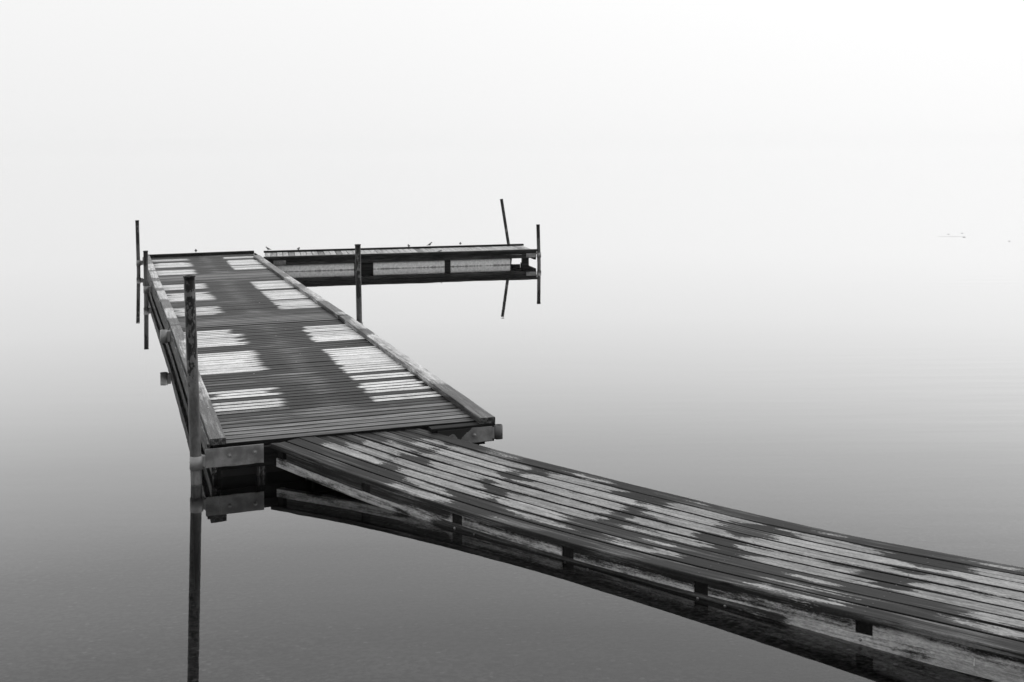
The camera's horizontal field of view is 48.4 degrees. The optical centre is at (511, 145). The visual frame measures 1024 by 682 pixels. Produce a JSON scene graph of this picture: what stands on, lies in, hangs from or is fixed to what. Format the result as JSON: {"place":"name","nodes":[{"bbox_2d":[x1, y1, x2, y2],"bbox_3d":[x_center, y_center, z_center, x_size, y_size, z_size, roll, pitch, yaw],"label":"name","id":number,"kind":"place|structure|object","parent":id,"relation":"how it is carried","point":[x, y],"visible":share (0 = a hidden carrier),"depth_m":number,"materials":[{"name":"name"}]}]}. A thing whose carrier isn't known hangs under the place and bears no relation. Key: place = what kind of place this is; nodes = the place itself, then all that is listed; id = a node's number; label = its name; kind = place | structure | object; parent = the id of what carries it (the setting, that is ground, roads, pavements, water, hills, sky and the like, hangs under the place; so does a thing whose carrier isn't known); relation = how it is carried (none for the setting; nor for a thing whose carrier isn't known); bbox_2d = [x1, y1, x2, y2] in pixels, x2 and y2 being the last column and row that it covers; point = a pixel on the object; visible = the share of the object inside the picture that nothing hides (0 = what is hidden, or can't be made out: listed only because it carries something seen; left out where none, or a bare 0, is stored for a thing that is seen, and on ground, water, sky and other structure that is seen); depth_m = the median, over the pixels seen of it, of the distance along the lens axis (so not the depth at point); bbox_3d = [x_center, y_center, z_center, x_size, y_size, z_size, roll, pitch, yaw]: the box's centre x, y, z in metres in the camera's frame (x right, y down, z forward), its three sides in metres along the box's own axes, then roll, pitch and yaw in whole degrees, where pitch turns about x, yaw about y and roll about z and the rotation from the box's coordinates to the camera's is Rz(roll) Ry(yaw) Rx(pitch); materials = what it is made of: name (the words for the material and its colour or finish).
{"place":"outdoors","nodes":[
{"label":"outdoors","id":0,"kind":"place"},
{"bbox_2d":[0,146,1023,681],"bbox_3d":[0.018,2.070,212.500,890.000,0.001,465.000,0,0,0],"label":"water","id":1,"kind":"structure","parent":0,"point":[826,338],"depth_m":9.60,"materials":[{"name":"grey liquid"}]},
{"bbox_2d":[135,220,139,271],"bbox_3d":[-6.269,2.493,19.162,0.116,2.471,0.068,0,0,0],"label":"mooring pole","id":2,"kind":"object","parent":1,"relation":"in","point":[137,242],"visible":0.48,"depth_m":19.14,"materials":[{"name":"black metal"}]},
{"bbox_2d":[143,251,148,300],"bbox_3d":[-4.986,2.512,15.549,0.077,2.150,0.068,0,0,0],"label":"mooring pole","id":3,"kind":"object","parent":1,"relation":"in","point":[145,268],"visible":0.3,"depth_m":15.52,"materials":[{"name":"black metal"}]},
{"bbox_2d":[183,275,201,484],"bbox_3d":[-1.960,1.817,7.037,0.126,2.034,0.078,0,0,0],"label":"mooring pole","id":4,"kind":"object","parent":1,"relation":"in","point":[192,368],"visible":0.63,"depth_m":7.01,"materials":[{"name":"grey wood"}]},
{"bbox_2d":[136,250,284,294],"bbox_3d":[-4.817,2.104,17.902,1.980,0.514,3.795,0,0,-20],"label":"dock section","id":5,"kind":"object","parent":1,"relation":"in","point":[207,266],"visible":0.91,"depth_m":17.82,"materials":[{"name":"grey wood"}]},
{"bbox_2d":[143,273,347,346],"bbox_3d":[-3.426,2.094,14.031,1.980,0.511,4.388,0,0,-20],"label":"dock section","id":6,"kind":"object","parent":1,"relation":"in","point":[283,298],"visible":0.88,"depth_m":13.59,"materials":[{"name":"grey wood"}]},
{"bbox_2d":[160,315,502,479],"bbox_3d":[-1.794,2.074,9.610,2.085,0.522,4.969,0,0,-19],"label":"dock section","id":7,"kind":"object","parent":1,"relation":"on","point":[262,388],"visible":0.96,"depth_m":8.59,"materials":[{"name":"grey wood"}]},
{"bbox_2d":[270,428,1023,681],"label":"gangway","id":8,"kind":"object","parent":7,"relation":"attached to","point":[955,613],"visible":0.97,"depth_m":5.55,"materials":[{"name":"grey wood"}]},
{"bbox_2d":[355,244,361,322],"bbox_3d":[-1.624,2.188,12.152,0.090,2.271,0.068,0,0,0],"label":"mooring pole","id":9,"kind":"object","parent":1,"relation":"in","point":[358,283],"visible":0.4,"depth_m":12.13,"materials":[{"name":"grey wood"}]},
{"bbox_2d":[264,244,540,271],"bbox_3d":[-1.928,2.081,19.942,4.722,0.511,1.300,0,0,-12],"label":"dock section","id":10,"kind":"object","parent":1,"relation":"in","point":[381,258],"visible":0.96,"depth_m":19.50,"materials":[{"name":"grey wood"}]},
{"bbox_2d":[500,199,509,243],"bbox_3d":[0.016,2.348,20.981,0.461,2.736,0.064,0,0,0],"label":"mooring pole","id":11,"kind":"object","parent":1,"relation":"in","point":[504,221],"visible":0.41,"depth_m":20.96,"materials":[{"name":"black metal"}]},
{"bbox_2d":[536,224,540,263],"bbox_3d":[0.480,2.521,19.845,0.106,2.292,0.071,0,0,0],"label":"mooring pole","id":12,"kind":"object","parent":1,"relation":"in","point":[538,240],"visible":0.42,"depth_m":19.82,"materials":[{"name":"black metal"}]},
{"bbox_2d":[0,0,1023,154],"label":"sky","id":13,"kind":"structure","parent":0,"point":[77,76],"materials":[{"name":"white"}]}
]}

